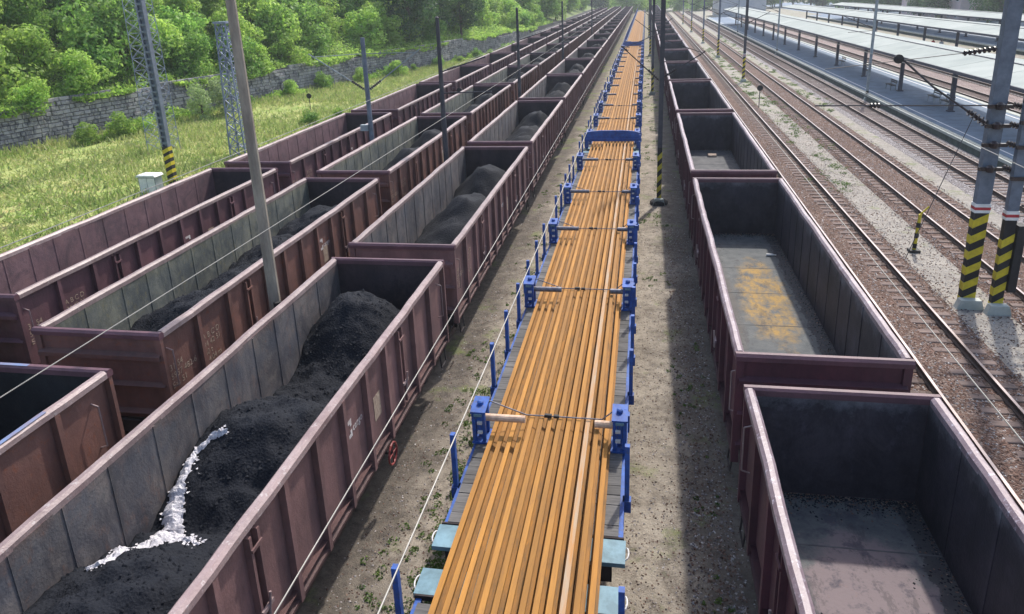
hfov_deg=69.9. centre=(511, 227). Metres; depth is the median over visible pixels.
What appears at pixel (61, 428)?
open wagon
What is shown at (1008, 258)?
catenary mast
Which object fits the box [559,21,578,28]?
open wagon
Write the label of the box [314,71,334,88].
bush
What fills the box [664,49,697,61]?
open wagon
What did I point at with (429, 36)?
bush
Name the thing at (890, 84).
bench
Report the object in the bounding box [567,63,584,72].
coal heap
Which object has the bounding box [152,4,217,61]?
bush
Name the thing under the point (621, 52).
flat wagon
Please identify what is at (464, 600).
long rail
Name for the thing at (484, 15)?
bush
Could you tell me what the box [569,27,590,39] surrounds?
open wagon
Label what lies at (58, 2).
tree
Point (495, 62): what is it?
open wagon
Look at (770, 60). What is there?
railway track
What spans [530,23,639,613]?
long rail
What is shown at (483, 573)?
long rail
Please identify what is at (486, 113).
open wagon
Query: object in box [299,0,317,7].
tree
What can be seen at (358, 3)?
tree
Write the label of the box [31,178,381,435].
open wagon
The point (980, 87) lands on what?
railway track
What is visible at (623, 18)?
open wagon
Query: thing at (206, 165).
overhead wire
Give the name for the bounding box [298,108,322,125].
bush
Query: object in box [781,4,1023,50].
station canopy
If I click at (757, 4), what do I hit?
station building
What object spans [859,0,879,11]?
tree
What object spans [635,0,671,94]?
catenary mast
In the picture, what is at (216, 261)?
overhead wire
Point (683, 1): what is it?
catenary mast
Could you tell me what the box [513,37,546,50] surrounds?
open wagon
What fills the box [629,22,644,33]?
flat wagon
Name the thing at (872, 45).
platform mast
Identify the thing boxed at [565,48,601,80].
open wagon
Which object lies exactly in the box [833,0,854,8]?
tree
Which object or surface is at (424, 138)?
coal heap
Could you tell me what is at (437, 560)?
weeds
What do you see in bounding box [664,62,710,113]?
open wagon
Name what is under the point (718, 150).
floor debris
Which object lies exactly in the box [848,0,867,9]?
tree
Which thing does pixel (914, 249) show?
striped post
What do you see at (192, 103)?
bush
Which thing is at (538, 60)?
coal heap
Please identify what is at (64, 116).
retaining wall
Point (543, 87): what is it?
open wagon
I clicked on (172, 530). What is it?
white streak
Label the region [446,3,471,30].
bush
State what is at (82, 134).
bush
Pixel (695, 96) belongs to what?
open wagon
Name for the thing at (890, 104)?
overhead wire
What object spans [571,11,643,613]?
long rail
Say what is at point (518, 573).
long rail
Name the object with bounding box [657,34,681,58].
open wagon
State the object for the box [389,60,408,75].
bush
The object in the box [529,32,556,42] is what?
open wagon
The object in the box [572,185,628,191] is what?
load strap
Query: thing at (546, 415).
load strap
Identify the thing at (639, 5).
tree
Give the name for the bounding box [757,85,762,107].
marker disc
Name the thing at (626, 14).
open wagon
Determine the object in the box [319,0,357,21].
tree
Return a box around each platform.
[706,17,1020,173]
[807,14,1023,54]
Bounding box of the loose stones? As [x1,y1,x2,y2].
[312,71,1023,613]
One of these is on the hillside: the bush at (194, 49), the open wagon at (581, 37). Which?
the bush at (194, 49)
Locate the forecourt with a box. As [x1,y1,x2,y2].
[766,2,998,23]
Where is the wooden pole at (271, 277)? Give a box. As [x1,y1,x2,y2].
[225,0,280,310]
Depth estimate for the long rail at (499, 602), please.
13.63 m
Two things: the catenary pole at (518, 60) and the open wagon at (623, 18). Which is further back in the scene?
the open wagon at (623, 18)
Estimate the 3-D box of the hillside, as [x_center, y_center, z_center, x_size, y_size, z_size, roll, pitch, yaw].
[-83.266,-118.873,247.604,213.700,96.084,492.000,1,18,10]
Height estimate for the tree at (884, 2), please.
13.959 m
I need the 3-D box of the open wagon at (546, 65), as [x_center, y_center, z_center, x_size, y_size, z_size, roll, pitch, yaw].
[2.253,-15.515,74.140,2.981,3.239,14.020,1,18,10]
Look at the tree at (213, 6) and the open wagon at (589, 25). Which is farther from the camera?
the open wagon at (589, 25)
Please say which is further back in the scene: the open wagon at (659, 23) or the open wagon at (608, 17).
the open wagon at (608, 17)
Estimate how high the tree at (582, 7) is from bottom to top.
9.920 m
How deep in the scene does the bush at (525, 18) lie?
146.36 m
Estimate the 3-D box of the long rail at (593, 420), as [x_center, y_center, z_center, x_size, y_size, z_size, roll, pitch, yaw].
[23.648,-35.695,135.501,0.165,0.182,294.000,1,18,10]
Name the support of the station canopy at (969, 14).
on the platform at (980, 41)
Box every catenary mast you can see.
[135,0,177,183]
[621,0,705,205]
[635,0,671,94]
[641,0,659,55]
[643,0,657,37]
[678,0,686,23]
[686,0,700,31]
[692,0,716,42]
[703,0,735,57]
[724,0,770,81]
[815,0,1023,309]
[983,97,1023,315]
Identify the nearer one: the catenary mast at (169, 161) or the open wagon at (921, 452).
the open wagon at (921, 452)
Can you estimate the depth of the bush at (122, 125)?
57.42 m
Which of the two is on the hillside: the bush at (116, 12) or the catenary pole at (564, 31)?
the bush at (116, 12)
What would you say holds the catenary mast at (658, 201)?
on the ground at (659, 474)
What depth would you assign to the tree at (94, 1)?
67.63 m
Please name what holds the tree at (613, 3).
on the ground at (659, 474)
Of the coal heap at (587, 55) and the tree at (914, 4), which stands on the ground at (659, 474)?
the tree at (914, 4)
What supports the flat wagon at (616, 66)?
on the railway track at (619, 577)
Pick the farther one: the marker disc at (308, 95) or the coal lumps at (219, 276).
the marker disc at (308, 95)
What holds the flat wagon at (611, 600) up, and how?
on the railway track at (619, 577)
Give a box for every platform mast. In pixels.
[729,0,739,34]
[763,0,780,54]
[844,0,878,100]
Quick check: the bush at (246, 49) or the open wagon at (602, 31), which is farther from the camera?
the open wagon at (602, 31)
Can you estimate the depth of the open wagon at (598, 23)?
157.54 m
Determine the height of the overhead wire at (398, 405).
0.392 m
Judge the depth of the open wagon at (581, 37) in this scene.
116.27 m
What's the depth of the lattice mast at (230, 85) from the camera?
47.31 m
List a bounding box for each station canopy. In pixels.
[723,7,1023,111]
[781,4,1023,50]
[831,2,1023,40]
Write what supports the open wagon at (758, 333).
on the railway track at (735, 512)
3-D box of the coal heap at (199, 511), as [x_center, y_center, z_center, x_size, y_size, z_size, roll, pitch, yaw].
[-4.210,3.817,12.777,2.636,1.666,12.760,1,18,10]
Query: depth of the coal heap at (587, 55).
82.02 m
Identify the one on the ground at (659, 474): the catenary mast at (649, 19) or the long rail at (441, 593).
the catenary mast at (649, 19)
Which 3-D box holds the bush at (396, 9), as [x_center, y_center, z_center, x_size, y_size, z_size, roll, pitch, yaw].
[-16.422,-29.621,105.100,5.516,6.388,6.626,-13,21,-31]
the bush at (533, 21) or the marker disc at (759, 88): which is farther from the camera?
the bush at (533, 21)
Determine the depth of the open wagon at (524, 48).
91.73 m
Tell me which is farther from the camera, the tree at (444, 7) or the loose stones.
the tree at (444, 7)
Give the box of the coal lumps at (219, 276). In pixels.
[131,204,335,330]
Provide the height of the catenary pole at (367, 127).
7.950 m
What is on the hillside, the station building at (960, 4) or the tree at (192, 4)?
the tree at (192, 4)
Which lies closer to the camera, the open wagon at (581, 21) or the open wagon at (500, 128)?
the open wagon at (500, 128)
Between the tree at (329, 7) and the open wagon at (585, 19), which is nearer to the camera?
the tree at (329, 7)
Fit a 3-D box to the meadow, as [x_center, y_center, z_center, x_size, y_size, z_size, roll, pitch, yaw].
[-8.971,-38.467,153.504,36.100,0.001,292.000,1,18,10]
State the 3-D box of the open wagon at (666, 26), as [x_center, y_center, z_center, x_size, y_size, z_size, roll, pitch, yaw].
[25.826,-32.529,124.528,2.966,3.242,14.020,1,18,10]
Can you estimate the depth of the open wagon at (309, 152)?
35.90 m
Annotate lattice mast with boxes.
[122,0,180,152]
[212,21,246,157]
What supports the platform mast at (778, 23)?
on the ground at (659, 474)
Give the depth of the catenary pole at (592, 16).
119.91 m
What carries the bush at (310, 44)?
on the hillside
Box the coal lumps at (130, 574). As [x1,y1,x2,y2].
[26,289,397,613]
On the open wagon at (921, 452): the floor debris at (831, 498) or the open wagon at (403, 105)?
the floor debris at (831, 498)
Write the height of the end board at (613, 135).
0.958 m
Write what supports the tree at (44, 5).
on the hillside
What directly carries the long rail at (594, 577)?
on the flat wagon at (485, 415)
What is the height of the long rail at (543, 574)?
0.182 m
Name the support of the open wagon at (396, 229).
on the railway track at (355, 529)
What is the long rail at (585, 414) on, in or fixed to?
on the flat wagon at (485, 415)
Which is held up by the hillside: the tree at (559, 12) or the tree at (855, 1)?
the tree at (559, 12)
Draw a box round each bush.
[0,22,63,86]
[0,43,32,99]
[5,76,54,116]
[54,0,135,80]
[54,48,112,100]
[63,0,174,70]
[71,121,108,145]
[103,111,136,138]
[135,116,154,131]
[136,13,194,70]
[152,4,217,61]
[163,30,215,78]
[185,83,215,120]
[199,77,239,115]
[209,7,266,58]
[215,33,263,77]
[244,42,270,72]
[250,0,309,54]
[268,28,312,64]
[275,0,334,49]
[283,79,304,94]
[294,24,330,57]
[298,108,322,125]
[308,6,340,41]
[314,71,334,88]
[326,107,342,119]
[339,5,387,49]
[352,67,371,82]
[357,1,406,41]
[382,28,409,47]
[383,64,393,75]
[385,1,419,42]
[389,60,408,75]
[411,63,417,70]
[420,18,447,43]
[432,55,445,64]
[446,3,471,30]
[471,47,482,57]
[475,0,500,27]
[486,0,507,24]
[497,0,525,20]
[502,10,521,28]
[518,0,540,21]
[519,9,531,27]
[528,11,537,25]
[529,5,545,22]
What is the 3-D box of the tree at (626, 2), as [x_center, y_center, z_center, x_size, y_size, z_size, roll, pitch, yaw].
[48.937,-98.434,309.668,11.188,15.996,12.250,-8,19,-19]
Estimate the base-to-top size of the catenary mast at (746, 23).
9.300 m
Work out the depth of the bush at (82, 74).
58.40 m
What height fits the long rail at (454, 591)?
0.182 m
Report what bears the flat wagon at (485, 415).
on the railway track at (619, 577)
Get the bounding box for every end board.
[584,130,639,147]
[623,41,642,45]
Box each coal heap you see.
[22,291,400,613]
[130,205,336,331]
[382,129,440,169]
[415,164,505,243]
[463,93,493,111]
[505,72,524,82]
[505,110,547,140]
[532,57,544,63]
[545,82,570,96]
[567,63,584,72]
[581,53,594,57]
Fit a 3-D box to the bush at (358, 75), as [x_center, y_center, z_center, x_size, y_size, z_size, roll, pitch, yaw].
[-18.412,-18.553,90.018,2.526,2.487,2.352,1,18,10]
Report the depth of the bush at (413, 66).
100.75 m
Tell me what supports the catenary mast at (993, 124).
on the ground at (659, 474)
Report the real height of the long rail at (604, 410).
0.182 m
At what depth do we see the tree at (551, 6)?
170.66 m
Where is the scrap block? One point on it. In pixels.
(711, 154)
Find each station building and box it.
[712,0,765,16]
[901,0,995,20]
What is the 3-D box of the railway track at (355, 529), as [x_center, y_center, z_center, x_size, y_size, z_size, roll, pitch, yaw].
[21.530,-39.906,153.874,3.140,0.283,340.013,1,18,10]
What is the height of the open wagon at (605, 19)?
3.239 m
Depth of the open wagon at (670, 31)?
116.79 m
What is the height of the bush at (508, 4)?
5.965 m
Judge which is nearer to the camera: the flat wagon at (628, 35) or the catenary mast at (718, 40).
the catenary mast at (718, 40)
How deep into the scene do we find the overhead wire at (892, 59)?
35.00 m
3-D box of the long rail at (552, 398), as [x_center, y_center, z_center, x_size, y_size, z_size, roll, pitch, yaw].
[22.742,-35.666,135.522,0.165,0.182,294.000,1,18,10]
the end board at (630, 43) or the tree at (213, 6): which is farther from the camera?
the end board at (630, 43)
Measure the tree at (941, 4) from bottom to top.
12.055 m
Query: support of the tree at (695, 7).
on the ground at (659, 474)
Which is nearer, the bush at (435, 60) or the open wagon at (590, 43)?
the open wagon at (590, 43)
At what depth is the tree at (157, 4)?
72.72 m
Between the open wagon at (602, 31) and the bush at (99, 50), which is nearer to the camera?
the bush at (99, 50)
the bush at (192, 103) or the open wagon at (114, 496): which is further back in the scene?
the bush at (192, 103)
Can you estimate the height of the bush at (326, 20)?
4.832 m
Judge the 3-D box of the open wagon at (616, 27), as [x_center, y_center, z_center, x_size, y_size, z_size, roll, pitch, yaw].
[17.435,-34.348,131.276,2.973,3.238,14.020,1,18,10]
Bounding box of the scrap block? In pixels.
[708,153,715,156]
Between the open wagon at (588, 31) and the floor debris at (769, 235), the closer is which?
the floor debris at (769, 235)
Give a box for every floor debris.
[693,150,738,168]
[712,233,836,354]
[782,492,971,613]
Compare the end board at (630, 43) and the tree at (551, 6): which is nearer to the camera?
the end board at (630, 43)
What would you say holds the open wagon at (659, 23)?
on the railway track at (735, 512)
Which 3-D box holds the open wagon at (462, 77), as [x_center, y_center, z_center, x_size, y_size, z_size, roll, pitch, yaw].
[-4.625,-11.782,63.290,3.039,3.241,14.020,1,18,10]
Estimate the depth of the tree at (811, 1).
299.46 m
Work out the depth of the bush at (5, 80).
55.01 m
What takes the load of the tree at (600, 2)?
on the ground at (659, 474)
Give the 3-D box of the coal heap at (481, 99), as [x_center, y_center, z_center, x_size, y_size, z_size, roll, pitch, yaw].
[-2.576,-7.375,47.699,2.636,1.635,12.600,1,18,10]
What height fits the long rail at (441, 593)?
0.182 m
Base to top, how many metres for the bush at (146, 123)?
1.812 m
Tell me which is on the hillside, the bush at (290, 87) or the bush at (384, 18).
the bush at (384, 18)
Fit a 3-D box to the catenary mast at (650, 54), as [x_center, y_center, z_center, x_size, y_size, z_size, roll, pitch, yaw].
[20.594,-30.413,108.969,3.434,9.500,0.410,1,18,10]
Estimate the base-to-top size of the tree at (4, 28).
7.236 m
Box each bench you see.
[885,78,896,90]
[927,89,941,102]
[940,94,955,107]
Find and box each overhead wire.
[0,5,619,397]
[0,16,576,247]
[274,8,632,613]
[377,24,629,613]
[668,16,1023,443]
[672,1,1023,167]
[693,2,1022,96]
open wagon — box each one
[0,168,279,364]
[0,257,448,613]
[0,362,124,542]
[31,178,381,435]
[224,112,392,190]
[316,116,467,214]
[348,146,529,332]
[351,83,452,127]
[419,65,489,94]
[420,84,511,140]
[465,53,514,74]
[467,100,563,197]
[475,65,537,102]
[491,44,532,60]
[508,53,555,80]
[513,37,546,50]
[518,74,581,138]
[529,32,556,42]
[531,44,568,65]
[542,28,565,37]
[547,37,577,53]
[547,59,593,104]
[552,24,572,32]
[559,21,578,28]
[560,31,585,46]
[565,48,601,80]
[567,19,583,25]
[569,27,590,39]
[575,17,587,22]
[576,24,596,33]
[578,15,590,20]
[578,40,607,66]
[583,21,600,29]
[587,34,612,54]
[589,18,603,26]
[593,16,606,23]
[594,29,615,47]
[596,14,609,21]
[600,25,618,40]
[604,22,620,35]
[608,19,622,32]
[610,17,624,28]
[614,15,625,24]
[616,13,627,22]
[655,21,671,24]
[655,25,674,41]
[656,29,677,47]
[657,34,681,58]
[659,40,688,63]
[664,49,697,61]
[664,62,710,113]
[668,80,732,156]
[676,112,776,237]
[691,178,915,471]
[737,384,1023,613]
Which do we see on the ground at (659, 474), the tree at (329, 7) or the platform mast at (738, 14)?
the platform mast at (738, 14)
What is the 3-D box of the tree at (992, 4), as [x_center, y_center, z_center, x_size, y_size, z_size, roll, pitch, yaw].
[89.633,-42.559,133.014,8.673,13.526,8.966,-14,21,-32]
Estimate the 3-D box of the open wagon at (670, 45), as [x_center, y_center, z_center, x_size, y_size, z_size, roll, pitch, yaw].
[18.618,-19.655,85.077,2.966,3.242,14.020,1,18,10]
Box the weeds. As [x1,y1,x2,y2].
[355,36,852,613]
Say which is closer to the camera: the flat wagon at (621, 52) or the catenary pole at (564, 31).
the catenary pole at (564, 31)
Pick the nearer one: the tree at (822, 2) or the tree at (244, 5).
the tree at (244, 5)
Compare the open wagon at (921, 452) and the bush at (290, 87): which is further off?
the bush at (290, 87)
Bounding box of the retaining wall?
[0,9,592,150]
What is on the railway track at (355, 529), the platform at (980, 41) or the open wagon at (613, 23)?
the open wagon at (613, 23)
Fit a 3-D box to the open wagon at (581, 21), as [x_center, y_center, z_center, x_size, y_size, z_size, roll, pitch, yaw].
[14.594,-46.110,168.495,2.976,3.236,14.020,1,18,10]
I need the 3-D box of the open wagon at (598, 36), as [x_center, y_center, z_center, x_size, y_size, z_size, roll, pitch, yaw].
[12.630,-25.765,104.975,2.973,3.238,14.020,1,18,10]
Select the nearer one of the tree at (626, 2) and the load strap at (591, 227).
the load strap at (591, 227)
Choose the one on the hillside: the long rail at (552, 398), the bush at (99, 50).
the bush at (99, 50)
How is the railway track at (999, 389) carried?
on the ground at (659, 474)
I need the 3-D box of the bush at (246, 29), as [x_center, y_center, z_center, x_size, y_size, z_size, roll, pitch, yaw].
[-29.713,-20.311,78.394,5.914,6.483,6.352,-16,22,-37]
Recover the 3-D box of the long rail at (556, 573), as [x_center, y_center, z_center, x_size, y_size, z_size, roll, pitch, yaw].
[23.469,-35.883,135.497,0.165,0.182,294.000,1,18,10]
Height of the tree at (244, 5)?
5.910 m
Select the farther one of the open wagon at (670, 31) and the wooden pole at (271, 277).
the open wagon at (670, 31)
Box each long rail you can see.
[428,13,637,613]
[441,12,638,613]
[454,13,638,613]
[467,12,639,613]
[477,13,639,613]
[490,46,631,613]
[491,11,640,613]
[503,34,635,613]
[504,13,640,613]
[516,29,637,613]
[518,11,641,613]
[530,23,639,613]
[531,13,641,613]
[543,34,638,613]
[544,11,642,613]
[556,34,639,613]
[558,13,642,613]
[570,17,642,613]
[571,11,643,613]
[584,13,643,613]
[586,14,643,613]
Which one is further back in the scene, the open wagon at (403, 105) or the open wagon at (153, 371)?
the open wagon at (403, 105)
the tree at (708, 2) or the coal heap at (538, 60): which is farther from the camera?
the tree at (708, 2)
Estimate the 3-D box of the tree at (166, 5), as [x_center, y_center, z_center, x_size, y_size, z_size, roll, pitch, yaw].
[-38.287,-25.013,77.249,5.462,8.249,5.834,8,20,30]
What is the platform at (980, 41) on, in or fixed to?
on the ground at (659, 474)
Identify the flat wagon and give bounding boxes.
[391,563,627,613]
[431,135,640,581]
[583,76,642,150]
[609,51,643,86]
[619,38,643,58]
[625,28,644,40]
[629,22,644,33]
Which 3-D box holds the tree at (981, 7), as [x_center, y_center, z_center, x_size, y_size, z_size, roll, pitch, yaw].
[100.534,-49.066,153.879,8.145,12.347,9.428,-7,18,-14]
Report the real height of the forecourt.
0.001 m
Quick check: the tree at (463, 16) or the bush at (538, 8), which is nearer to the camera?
the tree at (463, 16)
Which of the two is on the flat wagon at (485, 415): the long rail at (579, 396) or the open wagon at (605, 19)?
the long rail at (579, 396)
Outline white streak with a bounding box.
[85,425,228,570]
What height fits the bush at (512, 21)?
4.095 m
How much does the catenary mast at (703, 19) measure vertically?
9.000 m
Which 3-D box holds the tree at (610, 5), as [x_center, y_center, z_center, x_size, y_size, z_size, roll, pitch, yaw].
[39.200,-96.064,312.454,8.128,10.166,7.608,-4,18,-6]
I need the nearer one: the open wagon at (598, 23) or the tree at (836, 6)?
the open wagon at (598, 23)
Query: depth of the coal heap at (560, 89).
55.41 m
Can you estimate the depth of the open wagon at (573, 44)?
101.99 m
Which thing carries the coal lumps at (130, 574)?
on the coal heap at (199, 511)
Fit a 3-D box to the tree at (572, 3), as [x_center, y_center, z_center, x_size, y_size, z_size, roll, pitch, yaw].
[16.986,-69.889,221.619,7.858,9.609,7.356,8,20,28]
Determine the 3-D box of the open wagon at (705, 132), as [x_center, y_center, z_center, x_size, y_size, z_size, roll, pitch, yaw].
[9.006,-2.490,32.475,3.039,3.242,14.020,1,18,10]
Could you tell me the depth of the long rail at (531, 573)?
13.66 m
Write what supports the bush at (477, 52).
on the meadow
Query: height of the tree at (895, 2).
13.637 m
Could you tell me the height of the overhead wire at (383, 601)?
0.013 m
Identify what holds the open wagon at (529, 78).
on the railway track
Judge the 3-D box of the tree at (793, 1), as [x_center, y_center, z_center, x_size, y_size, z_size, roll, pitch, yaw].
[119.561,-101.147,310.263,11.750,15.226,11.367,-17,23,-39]
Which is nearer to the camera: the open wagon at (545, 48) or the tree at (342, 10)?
the open wagon at (545, 48)
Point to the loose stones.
(696, 461)
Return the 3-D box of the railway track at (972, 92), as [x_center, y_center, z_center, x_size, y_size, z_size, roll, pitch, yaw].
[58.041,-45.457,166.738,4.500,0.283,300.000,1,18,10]
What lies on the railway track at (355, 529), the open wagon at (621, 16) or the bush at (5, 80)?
the open wagon at (621, 16)
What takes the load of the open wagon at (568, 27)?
on the railway track
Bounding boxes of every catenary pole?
[308,38,419,140]
[435,16,491,161]
[516,7,549,97]
[561,1,582,59]
[591,0,601,35]
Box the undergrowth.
[0,2,552,153]
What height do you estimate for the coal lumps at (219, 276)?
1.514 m
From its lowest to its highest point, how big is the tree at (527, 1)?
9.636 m
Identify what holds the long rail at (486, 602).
on the long rail at (544, 394)
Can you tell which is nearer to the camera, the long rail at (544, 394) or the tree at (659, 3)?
the long rail at (544, 394)
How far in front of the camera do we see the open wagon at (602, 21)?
169.34 m
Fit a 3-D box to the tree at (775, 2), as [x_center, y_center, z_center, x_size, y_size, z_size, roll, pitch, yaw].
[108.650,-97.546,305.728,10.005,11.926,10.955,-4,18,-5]
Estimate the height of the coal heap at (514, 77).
1.637 m
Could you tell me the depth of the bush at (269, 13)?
82.80 m
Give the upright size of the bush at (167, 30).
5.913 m
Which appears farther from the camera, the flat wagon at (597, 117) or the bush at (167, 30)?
the bush at (167, 30)
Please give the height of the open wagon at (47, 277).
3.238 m
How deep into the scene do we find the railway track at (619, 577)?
14.63 m
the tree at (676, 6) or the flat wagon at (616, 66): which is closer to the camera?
the flat wagon at (616, 66)
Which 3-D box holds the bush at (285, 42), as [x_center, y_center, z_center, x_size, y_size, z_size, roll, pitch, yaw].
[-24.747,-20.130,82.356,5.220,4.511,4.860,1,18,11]
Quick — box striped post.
[907,206,928,252]
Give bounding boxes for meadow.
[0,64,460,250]
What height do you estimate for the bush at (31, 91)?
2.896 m
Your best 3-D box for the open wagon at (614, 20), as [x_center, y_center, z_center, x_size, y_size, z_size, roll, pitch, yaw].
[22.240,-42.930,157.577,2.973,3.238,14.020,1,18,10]
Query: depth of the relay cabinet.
39.32 m
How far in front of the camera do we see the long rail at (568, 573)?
13.63 m
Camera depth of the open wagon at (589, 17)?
199.14 m
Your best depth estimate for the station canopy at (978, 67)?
61.48 m
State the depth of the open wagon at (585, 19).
184.72 m
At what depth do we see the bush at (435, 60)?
106.16 m
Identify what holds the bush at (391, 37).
on the hillside
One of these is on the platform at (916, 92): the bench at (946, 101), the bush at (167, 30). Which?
the bench at (946, 101)
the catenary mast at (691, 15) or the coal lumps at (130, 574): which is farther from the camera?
the catenary mast at (691, 15)
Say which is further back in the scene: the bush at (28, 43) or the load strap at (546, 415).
the bush at (28, 43)
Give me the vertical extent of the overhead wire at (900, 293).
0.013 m
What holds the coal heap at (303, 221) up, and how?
in the open wagon at (153, 371)
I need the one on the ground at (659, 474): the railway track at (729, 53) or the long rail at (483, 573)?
the railway track at (729, 53)
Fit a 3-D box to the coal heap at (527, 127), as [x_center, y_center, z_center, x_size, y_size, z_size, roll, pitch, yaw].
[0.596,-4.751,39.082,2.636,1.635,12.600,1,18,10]
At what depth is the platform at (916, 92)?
61.70 m
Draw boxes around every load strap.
[489,400,611,419]
[536,278,621,289]
[558,220,626,228]
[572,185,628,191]
[583,154,632,159]
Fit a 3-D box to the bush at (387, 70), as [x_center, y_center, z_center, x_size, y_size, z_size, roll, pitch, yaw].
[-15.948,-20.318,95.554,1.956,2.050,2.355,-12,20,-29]
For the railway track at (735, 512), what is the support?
on the ground at (659, 474)
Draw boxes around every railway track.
[295,13,633,613]
[456,40,644,613]
[651,20,757,613]
[666,12,1023,513]
[672,11,1023,325]
[682,11,1023,223]
[707,10,1022,113]
[742,17,1023,101]
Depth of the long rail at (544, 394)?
15.35 m
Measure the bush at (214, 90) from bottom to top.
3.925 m
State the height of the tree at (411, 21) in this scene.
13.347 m
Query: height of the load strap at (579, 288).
0.342 m
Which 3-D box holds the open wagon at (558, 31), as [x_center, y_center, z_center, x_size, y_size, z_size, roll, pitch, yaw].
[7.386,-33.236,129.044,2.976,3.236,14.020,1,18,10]
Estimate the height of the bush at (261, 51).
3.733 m
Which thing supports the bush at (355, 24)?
on the hillside
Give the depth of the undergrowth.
77.88 m
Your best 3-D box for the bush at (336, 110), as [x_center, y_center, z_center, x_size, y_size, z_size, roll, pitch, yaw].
[-14.895,-9.469,61.975,1.764,1.575,1.643,-9,19,-19]
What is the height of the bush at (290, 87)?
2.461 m
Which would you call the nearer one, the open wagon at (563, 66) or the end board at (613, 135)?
the end board at (613, 135)
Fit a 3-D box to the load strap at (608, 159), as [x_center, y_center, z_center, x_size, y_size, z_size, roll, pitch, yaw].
[4.609,-3.431,35.214,2.654,0.342,0.060,1,18,10]
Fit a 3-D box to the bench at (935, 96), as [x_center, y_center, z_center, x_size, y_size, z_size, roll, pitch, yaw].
[32.431,-10.128,56.323,0.470,0.860,1.600,1,18,10]
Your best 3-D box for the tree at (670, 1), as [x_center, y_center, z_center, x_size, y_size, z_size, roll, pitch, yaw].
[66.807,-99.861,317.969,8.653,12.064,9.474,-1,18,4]
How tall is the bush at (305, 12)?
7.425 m
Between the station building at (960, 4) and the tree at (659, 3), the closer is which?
the station building at (960, 4)
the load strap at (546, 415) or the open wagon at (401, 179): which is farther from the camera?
the open wagon at (401, 179)
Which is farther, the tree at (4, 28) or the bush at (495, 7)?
the bush at (495, 7)
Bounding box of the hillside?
[0,0,594,104]
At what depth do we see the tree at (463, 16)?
117.45 m
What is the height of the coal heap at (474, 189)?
1.574 m
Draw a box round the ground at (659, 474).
[345,0,1023,613]
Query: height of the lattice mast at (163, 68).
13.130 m
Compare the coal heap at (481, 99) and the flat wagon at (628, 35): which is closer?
the coal heap at (481, 99)
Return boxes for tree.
[0,0,19,58]
[0,0,62,40]
[39,0,56,21]
[46,0,122,16]
[50,0,91,39]
[123,0,168,34]
[151,0,174,12]
[162,0,209,33]
[199,0,240,39]
[236,0,272,35]
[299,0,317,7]
[309,0,343,29]
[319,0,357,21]
[346,0,389,12]
[371,0,441,41]
[406,0,460,24]
[441,0,485,35]
[514,0,540,5]
[534,0,560,20]
[543,0,567,19]
[564,0,579,11]
[574,0,589,9]
[588,0,608,8]
[601,0,613,9]
[611,0,624,9]
[614,0,640,8]
[628,0,648,11]
[652,0,669,8]
[667,0,675,8]
[670,0,688,10]
[687,0,706,10]
[691,0,712,9]
[767,0,782,7]
[789,0,803,4]
[800,0,819,4]
[815,0,827,5]
[827,0,844,8]
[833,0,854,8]
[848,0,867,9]
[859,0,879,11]
[870,0,891,12]
[888,0,901,13]
[906,0,926,15]
[918,0,950,17]
[969,0,1002,22]
[982,0,1023,21]
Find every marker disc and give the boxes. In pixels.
[306,93,310,108]
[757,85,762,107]
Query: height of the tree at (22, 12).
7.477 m
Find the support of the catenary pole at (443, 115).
on the ground at (659, 474)
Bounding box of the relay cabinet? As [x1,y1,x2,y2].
[136,172,163,196]
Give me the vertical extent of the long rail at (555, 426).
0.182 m

